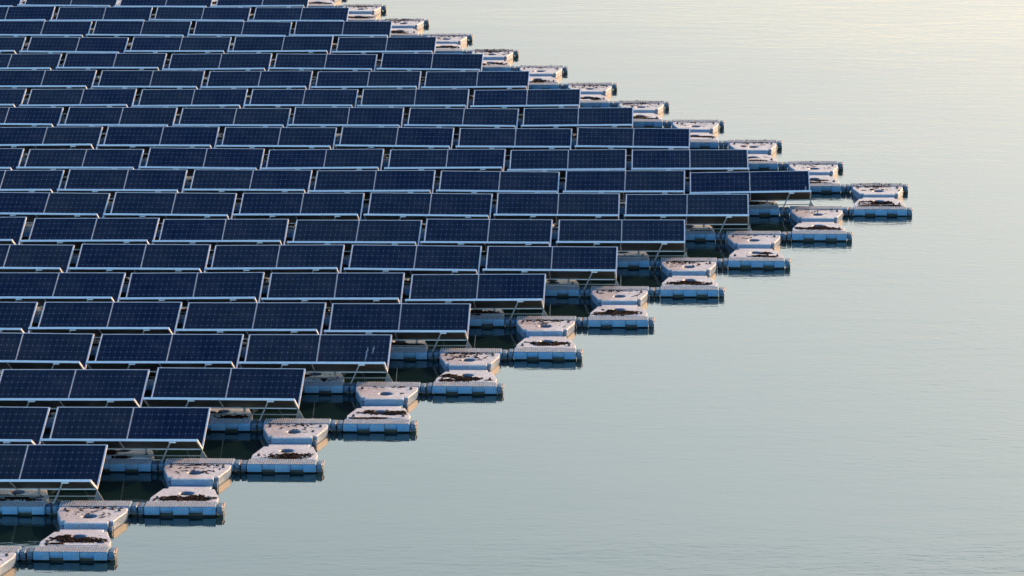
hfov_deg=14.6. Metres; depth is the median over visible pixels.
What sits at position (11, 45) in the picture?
solar table
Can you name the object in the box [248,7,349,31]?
solar table
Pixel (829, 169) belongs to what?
pontoon
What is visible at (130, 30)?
solar table
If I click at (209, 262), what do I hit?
float bar
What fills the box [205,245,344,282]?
solar table
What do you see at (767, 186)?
solar table
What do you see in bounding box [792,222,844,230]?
pontoon
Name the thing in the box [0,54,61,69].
solar table
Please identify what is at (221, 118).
solar table
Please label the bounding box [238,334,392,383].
solar table
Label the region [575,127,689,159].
solar table
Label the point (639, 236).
solar table
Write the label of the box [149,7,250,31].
solar table
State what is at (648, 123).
float bar
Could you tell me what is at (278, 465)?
float bar
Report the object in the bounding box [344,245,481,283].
solar table
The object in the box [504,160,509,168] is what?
float bar
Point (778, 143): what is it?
float bar
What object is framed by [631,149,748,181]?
solar table
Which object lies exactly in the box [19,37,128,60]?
solar table
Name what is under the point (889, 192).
pontoon
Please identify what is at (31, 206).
solar table
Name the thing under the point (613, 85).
float bar
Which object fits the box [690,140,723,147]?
float bar
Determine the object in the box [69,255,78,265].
float bar
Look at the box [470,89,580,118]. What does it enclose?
solar table
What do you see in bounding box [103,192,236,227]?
solar table
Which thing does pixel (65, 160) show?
solar table
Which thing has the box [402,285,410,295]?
float bar
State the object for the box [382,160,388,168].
float bar
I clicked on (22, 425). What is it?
solar table
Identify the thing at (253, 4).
solar table
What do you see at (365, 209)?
float bar
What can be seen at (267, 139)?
solar table
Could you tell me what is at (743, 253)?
pontoon
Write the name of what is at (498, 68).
float bar
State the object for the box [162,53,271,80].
solar table
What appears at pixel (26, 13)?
solar table
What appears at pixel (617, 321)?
float bar
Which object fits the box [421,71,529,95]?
solar table
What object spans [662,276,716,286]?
pontoon
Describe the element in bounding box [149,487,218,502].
pontoon
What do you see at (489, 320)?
float bar
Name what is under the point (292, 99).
solar table
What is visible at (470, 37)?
float bar
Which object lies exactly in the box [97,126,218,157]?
solar table
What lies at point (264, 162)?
float bar
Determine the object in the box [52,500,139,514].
float bar
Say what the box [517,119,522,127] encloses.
float bar
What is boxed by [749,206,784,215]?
float bar
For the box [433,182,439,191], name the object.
float bar
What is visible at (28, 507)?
float bar
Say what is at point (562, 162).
solar table
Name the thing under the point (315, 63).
solar table
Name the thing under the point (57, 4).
solar table
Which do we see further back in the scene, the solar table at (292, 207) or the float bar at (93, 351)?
the solar table at (292, 207)
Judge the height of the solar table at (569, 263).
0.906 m
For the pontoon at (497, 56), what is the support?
on the lake water
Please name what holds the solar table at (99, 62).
on the pontoon
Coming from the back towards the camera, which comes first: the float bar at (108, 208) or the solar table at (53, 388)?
the float bar at (108, 208)
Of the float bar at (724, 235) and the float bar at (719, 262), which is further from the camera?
the float bar at (724, 235)
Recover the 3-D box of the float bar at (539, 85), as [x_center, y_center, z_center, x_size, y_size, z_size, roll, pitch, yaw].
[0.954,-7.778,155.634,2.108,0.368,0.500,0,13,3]
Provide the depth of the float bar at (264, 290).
120.87 m
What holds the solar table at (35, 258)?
on the pontoon
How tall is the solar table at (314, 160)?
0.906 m
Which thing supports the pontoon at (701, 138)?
on the lake water
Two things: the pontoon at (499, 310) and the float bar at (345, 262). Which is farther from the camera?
the float bar at (345, 262)
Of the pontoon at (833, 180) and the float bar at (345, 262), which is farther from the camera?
the pontoon at (833, 180)
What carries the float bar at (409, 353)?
on the lake water
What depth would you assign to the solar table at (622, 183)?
133.94 m
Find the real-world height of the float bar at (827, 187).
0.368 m
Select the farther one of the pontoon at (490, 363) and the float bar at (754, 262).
the float bar at (754, 262)
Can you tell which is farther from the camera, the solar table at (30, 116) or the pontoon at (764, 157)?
the solar table at (30, 116)
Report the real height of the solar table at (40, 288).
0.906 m
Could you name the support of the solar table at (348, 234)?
on the pontoon
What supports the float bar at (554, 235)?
on the lake water
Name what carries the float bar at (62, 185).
on the lake water
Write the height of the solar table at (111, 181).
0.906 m
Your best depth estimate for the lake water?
108.92 m
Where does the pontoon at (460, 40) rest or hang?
on the lake water
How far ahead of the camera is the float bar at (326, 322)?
116.82 m
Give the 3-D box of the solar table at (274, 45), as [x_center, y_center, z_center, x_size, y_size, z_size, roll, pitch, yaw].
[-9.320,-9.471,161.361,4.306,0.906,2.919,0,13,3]
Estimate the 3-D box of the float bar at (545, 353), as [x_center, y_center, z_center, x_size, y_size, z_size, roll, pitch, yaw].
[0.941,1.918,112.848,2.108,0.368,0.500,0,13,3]
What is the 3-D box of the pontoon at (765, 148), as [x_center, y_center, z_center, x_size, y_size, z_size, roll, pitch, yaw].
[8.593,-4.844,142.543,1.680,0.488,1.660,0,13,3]
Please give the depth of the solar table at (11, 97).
150.51 m
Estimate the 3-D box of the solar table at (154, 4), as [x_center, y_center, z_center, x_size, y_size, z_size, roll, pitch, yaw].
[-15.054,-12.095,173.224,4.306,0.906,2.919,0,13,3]
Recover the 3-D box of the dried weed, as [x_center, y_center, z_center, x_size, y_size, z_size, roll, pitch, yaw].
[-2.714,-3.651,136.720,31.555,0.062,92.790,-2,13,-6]
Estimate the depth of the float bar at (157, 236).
128.88 m
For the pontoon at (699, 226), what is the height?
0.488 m
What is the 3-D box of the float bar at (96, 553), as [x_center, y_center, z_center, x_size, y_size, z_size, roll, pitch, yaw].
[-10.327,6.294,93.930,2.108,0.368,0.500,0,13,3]
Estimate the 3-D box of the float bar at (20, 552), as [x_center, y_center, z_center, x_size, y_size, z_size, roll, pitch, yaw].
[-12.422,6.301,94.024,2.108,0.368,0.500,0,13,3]
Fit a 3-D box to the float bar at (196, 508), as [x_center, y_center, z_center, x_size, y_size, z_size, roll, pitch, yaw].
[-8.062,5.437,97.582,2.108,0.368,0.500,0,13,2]
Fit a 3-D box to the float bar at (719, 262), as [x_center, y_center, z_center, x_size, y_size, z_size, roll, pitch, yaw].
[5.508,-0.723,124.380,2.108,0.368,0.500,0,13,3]
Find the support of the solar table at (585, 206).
on the pontoon
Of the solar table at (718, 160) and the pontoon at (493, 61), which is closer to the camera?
the solar table at (718, 160)
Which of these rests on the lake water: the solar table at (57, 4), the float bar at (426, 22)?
the float bar at (426, 22)
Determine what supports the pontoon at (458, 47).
on the lake water
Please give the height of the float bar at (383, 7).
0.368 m
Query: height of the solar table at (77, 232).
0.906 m
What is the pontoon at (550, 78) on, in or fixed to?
on the lake water
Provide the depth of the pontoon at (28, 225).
130.06 m
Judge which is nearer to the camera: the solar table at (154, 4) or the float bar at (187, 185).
the float bar at (187, 185)
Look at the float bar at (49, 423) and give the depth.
105.41 m
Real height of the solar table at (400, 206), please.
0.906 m
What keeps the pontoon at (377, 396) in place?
on the lake water
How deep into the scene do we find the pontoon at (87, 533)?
94.95 m
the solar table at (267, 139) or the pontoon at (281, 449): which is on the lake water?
the pontoon at (281, 449)
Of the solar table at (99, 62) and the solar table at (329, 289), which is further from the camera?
the solar table at (99, 62)
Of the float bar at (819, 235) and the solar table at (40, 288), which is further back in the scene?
the float bar at (819, 235)
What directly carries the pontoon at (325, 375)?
on the lake water
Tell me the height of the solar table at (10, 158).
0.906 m
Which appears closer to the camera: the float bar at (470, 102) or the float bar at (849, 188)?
the float bar at (849, 188)
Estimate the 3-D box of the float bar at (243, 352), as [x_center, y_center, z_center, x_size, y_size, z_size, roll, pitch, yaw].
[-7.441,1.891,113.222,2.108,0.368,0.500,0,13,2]
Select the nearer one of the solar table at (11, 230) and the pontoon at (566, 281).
the pontoon at (566, 281)
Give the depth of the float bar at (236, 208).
132.70 m
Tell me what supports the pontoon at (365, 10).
on the lake water
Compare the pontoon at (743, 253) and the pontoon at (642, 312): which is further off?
the pontoon at (743, 253)
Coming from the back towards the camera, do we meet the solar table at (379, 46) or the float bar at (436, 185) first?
the solar table at (379, 46)
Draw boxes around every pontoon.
[0,490,48,502]
[0,552,15,575]
[24,223,32,229]
[35,307,42,313]
[39,530,110,547]
[57,507,127,531]
[105,450,153,460]
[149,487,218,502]
[164,464,231,488]
[209,409,252,419]
[251,445,317,459]
[263,424,327,446]
[304,373,343,381]
[308,0,334,4]
[344,6,380,15]
[346,406,409,419]
[348,14,376,18]
[356,386,417,407]
[388,20,423,29]
[391,28,418,33]
[391,340,427,348]
[427,35,466,45]
[435,370,496,382]
[436,44,462,48]
[440,353,499,371]
[470,309,503,315]
[472,51,512,60]
[483,60,510,65]
[516,336,575,347]
[517,320,574,338]
[520,67,561,78]
[529,76,557,82]
[545,279,578,285]
[568,85,611,95]
[580,94,608,100]
[590,305,646,316]
[591,290,647,306]
[618,252,648,257]
[619,103,663,114]
[633,113,661,119]
[662,261,715,276]
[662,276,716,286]
[673,122,717,133]
[685,225,713,230]
[690,133,717,139]
[727,235,779,250]
[729,142,776,154]
[729,249,782,257]
[748,154,776,160]
[749,201,777,205]
[789,164,837,176]
[791,209,842,222]
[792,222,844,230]
[809,175,838,183]
[852,186,902,199]
[854,198,904,206]
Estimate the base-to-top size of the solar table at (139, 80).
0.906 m
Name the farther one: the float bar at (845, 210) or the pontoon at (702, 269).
the float bar at (845, 210)
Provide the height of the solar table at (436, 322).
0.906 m
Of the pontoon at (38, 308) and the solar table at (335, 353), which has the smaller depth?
the solar table at (335, 353)
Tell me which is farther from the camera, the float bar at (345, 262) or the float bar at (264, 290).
the float bar at (345, 262)
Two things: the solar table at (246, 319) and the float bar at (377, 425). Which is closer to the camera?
the float bar at (377, 425)
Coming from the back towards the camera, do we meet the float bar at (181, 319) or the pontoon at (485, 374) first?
the float bar at (181, 319)
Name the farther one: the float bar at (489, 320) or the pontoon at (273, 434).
the float bar at (489, 320)
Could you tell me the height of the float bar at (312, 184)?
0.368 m
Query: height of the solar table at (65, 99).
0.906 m
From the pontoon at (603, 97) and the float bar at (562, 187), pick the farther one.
the pontoon at (603, 97)
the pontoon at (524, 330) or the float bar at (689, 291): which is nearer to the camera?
the pontoon at (524, 330)
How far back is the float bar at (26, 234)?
129.09 m
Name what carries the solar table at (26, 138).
on the pontoon
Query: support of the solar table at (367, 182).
on the pontoon
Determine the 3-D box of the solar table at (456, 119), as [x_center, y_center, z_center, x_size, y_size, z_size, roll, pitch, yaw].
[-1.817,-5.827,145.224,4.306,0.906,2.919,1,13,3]
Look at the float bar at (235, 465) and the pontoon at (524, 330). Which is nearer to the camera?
the float bar at (235, 465)
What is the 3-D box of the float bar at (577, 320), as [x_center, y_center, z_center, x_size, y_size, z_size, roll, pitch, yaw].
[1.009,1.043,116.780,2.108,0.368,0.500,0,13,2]
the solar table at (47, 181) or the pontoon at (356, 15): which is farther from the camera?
the pontoon at (356, 15)
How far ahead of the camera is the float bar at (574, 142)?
143.69 m
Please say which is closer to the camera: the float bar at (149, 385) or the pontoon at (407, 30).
the float bar at (149, 385)
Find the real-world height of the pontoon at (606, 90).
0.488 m
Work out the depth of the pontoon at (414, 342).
113.46 m
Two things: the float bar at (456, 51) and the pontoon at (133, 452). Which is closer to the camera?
the pontoon at (133, 452)
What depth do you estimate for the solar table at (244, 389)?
107.10 m
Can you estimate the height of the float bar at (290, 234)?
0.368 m
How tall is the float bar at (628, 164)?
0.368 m
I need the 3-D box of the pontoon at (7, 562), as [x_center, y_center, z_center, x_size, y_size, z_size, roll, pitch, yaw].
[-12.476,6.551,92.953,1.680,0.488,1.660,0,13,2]
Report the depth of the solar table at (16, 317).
115.39 m
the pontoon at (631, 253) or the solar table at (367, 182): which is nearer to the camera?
the pontoon at (631, 253)
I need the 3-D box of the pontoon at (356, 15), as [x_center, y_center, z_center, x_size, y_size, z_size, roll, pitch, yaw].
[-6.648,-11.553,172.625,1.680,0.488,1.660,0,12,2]
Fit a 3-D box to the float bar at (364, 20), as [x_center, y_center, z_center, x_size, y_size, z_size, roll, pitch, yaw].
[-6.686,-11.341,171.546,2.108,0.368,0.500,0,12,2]
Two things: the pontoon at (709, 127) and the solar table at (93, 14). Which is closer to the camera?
the pontoon at (709, 127)
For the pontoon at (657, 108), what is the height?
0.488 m
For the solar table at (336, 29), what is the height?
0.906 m
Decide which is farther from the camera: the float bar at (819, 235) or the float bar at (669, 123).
the float bar at (669, 123)
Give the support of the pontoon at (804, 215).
on the lake water
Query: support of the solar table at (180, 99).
on the pontoon
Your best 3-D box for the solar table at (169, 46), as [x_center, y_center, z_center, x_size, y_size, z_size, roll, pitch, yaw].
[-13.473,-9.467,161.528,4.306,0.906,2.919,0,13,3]
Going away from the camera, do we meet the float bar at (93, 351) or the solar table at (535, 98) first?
the float bar at (93, 351)
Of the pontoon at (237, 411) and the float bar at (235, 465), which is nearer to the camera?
the float bar at (235, 465)
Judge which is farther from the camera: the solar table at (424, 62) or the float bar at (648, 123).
the solar table at (424, 62)
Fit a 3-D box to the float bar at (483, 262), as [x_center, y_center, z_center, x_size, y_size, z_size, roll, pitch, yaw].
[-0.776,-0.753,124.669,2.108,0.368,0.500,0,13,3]
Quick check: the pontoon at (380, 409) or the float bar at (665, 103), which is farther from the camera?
the float bar at (665, 103)
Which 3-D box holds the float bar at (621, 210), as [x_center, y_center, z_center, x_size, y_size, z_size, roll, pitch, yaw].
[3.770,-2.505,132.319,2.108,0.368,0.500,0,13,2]
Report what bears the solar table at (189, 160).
on the pontoon
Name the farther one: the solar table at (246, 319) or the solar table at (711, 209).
the solar table at (711, 209)
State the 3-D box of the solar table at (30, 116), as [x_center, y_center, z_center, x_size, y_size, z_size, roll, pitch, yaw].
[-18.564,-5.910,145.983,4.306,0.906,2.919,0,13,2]
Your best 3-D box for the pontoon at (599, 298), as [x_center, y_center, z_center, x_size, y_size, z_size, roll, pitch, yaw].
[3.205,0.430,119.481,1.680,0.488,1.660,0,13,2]
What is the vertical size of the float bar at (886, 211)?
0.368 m
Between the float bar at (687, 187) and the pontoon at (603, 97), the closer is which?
the float bar at (687, 187)
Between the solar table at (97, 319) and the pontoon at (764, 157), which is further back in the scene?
the pontoon at (764, 157)
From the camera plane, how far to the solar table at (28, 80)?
154.41 m
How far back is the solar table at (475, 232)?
126.26 m
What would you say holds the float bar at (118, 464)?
on the lake water
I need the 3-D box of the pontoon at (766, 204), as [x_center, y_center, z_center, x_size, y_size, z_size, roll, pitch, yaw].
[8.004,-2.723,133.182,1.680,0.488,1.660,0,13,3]
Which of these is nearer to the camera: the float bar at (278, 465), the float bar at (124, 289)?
the float bar at (278, 465)
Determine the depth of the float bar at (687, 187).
135.69 m
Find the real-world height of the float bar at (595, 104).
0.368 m
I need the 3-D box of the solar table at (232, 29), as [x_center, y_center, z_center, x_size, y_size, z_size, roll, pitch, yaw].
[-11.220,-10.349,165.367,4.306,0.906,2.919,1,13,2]
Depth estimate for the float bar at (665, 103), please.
151.40 m
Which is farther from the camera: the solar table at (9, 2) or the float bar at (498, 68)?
the solar table at (9, 2)
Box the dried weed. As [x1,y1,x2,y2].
[0,1,901,560]
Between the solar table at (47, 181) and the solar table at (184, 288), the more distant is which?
the solar table at (47, 181)
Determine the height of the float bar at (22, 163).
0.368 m
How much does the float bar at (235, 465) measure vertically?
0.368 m
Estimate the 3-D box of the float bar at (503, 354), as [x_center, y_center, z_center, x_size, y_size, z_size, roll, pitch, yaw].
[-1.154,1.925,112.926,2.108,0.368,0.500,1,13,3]
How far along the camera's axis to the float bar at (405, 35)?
167.37 m
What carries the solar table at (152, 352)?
on the pontoon
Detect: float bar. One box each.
[0,501,53,514]
[0,546,28,560]
[19,159,25,166]
[22,229,30,238]
[26,546,117,560]
[32,314,40,324]
[45,418,53,429]
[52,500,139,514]
[60,182,65,188]
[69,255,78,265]
[89,346,97,357]
[102,458,159,471]
[105,205,111,212]
[121,284,127,294]
[138,501,224,515]
[140,160,146,165]
[145,380,154,391]
[155,229,160,238]
[158,458,241,471]
[177,315,185,324]
[183,182,190,190]
[207,256,212,265]
[207,418,258,430]
[216,139,222,144]
[233,204,240,213]
[240,347,246,357]
[241,459,324,472]
[257,418,337,431]
[261,285,268,294]
[262,160,266,166]
[286,230,294,238]
[302,381,350,392]
[308,4,338,6]
[309,182,314,189]
[323,315,330,325]
[337,419,416,431]
[339,4,386,10]
[342,256,349,266]
[347,19,380,20]
[350,381,426,393]
[362,205,368,213]
[381,19,429,25]
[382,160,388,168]
[389,348,433,359]
[390,33,422,36]
[402,119,407,126]
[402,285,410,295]
[420,230,424,239]
[423,33,472,40]
[426,382,503,393]
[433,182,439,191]
[433,348,508,359]
[435,49,467,53]
[452,139,458,147]
[467,49,518,56]
[468,100,472,107]
[469,315,510,326]
[480,257,485,266]
[482,65,515,70]
[491,205,495,214]
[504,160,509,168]
[508,348,582,359]
[510,316,582,326]
[515,65,567,72]
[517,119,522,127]
[528,82,563,88]
[545,286,585,295]
[551,230,557,239]
[559,182,564,191]
[563,82,617,89]
[571,139,576,147]
[580,100,613,107]
[582,316,654,326]
[585,286,654,296]
[614,100,669,108]
[617,257,655,267]
[619,206,624,214]
[626,161,631,168]
[633,119,667,127]
[655,257,722,267]
[655,286,724,296]
[667,119,723,127]
[685,183,689,191]
[685,231,720,240]
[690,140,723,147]
[721,231,786,240]
[723,257,790,267]
[724,139,781,147]
[748,161,782,169]
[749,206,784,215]
[783,161,843,169]
[785,206,848,215]
[786,231,852,240]
[810,183,845,192]
[846,183,907,192]
[848,206,912,215]
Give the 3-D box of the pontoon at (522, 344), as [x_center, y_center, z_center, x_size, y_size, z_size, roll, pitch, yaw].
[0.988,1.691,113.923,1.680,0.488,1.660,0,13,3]
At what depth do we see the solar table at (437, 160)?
138.01 m
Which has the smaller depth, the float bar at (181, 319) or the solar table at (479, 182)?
the float bar at (181, 319)
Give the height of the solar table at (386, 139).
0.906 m
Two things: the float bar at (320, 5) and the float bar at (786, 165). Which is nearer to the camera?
the float bar at (786, 165)
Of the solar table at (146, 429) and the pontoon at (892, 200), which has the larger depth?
the pontoon at (892, 200)
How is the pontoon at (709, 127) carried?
on the lake water
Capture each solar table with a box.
[0,0,20,5]
[0,6,54,20]
[0,21,91,46]
[0,37,25,53]
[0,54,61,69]
[0,70,96,98]
[0,89,26,106]
[0,107,63,126]
[0,127,102,157]
[0,148,23,169]
[0,170,63,192]
[0,192,109,227]
[0,217,26,243]
[0,244,74,272]
[0,272,125,311]
[0,302,37,332]
[0,333,93,375]
[0,369,149,414]
[0,407,49,443]
[0,444,107,503]
[16,149,143,180]
[17,0,117,16]
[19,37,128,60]
[19,89,136,117]
[19,218,159,254]
[28,302,181,342]
[40,407,210,461]
[49,7,152,31]
[56,53,166,79]
[57,107,177,137]
[57,169,186,198]
[67,244,210,282]
[86,21,191,46]
[86,334,243,377]
[91,70,204,98]
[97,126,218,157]
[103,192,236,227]
[113,0,212,17]
[118,272,264,312]
[124,37,231,62]
[132,89,247,117]
[139,148,264,180]
[143,367,305,420]
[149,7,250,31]
[152,219,288,254]
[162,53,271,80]
[172,108,290,137]
[175,302,325,344]
[184,169,311,202]
[188,21,291,46]
[200,71,312,98]
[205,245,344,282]
[211,0,308,14]
[216,127,336,158]
[227,36,333,62]
[233,193,364,227]
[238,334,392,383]
[244,89,357,117]
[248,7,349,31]
[260,149,383,181]
[261,273,404,313]
[269,54,376,80]
[287,220,421,256]
[288,107,403,137]
[290,21,391,46]
[309,170,435,203]
[311,71,420,95]
[324,303,471,351]
[332,37,436,63]
[335,127,453,158]
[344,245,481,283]
[357,89,468,117]
[363,193,492,228]
[377,53,483,80]
[384,149,505,177]
[404,108,518,134]
[405,274,547,319]
[420,219,552,255]
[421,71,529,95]
[436,171,559,204]
[456,128,571,155]
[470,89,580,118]
[483,246,618,289]
[494,193,619,228]
[507,149,625,182]
[521,107,633,137]
[556,220,687,260]
[563,170,684,204]
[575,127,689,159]
[624,194,751,233]
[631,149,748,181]
[689,171,813,209]
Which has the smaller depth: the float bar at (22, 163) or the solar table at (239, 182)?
the solar table at (239, 182)
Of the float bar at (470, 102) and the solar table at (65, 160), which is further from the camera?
the float bar at (470, 102)
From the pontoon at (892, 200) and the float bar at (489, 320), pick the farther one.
the pontoon at (892, 200)
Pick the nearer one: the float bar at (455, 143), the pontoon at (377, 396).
the pontoon at (377, 396)
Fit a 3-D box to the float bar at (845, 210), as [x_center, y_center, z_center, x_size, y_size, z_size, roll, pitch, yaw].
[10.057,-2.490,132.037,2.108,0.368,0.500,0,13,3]
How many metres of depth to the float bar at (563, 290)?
120.42 m
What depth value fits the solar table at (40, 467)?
99.45 m
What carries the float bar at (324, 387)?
on the lake water
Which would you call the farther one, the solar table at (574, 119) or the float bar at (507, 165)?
the solar table at (574, 119)
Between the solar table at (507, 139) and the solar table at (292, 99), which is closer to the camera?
the solar table at (507, 139)
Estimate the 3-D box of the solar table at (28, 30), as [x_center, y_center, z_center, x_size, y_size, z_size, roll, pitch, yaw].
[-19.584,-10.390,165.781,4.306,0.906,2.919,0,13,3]
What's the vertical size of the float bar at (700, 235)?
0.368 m
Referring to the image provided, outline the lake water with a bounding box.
[0,0,1023,575]
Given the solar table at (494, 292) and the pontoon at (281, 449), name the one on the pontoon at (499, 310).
the solar table at (494, 292)
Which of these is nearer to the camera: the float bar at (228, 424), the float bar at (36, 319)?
the float bar at (228, 424)
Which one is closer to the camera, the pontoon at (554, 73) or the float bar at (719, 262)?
the float bar at (719, 262)
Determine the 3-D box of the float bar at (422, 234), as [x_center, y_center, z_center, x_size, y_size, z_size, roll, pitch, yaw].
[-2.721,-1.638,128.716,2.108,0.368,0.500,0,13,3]
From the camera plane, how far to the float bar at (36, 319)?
117.24 m
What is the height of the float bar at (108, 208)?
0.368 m
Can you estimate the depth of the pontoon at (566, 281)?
121.31 m
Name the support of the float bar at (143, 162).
on the lake water
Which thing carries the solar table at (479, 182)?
on the pontoon
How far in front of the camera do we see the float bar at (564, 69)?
159.43 m
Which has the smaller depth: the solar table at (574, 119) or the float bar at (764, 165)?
the float bar at (764, 165)
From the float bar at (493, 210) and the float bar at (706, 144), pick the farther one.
the float bar at (706, 144)
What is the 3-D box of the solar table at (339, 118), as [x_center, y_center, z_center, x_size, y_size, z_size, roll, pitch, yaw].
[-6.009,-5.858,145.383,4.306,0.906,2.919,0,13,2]
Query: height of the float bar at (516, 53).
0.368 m
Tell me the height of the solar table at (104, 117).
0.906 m
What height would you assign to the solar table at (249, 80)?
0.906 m
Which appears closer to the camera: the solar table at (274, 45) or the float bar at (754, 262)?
the float bar at (754, 262)
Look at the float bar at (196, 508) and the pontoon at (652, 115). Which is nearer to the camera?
the float bar at (196, 508)
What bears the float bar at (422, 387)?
on the lake water
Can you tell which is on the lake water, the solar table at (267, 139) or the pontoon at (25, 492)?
the pontoon at (25, 492)
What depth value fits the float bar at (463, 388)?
108.89 m
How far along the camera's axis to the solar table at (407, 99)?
149.76 m
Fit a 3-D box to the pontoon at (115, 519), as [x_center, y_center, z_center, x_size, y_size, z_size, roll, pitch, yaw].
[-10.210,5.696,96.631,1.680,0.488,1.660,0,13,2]
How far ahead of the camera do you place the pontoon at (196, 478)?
100.23 m
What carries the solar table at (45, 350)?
on the pontoon
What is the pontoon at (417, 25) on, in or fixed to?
on the lake water
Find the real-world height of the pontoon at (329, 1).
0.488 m
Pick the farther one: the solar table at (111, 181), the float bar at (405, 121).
the float bar at (405, 121)
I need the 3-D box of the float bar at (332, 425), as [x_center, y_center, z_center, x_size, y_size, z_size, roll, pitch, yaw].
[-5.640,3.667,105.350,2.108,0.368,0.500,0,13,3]
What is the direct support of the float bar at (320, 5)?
on the lake water
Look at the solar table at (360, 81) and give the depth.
153.84 m
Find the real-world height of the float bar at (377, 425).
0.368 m
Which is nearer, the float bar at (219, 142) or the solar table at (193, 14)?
the float bar at (219, 142)
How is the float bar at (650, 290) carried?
on the lake water
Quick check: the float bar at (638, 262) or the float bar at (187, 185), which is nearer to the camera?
the float bar at (638, 262)
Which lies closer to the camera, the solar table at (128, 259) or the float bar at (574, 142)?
the solar table at (128, 259)
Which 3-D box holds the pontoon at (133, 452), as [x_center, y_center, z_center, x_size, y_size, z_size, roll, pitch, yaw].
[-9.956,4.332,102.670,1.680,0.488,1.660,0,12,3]
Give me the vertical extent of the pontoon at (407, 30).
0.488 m
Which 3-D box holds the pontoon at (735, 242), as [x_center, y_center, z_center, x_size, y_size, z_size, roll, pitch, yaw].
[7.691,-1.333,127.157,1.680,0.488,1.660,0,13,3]
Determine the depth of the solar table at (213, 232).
126.67 m

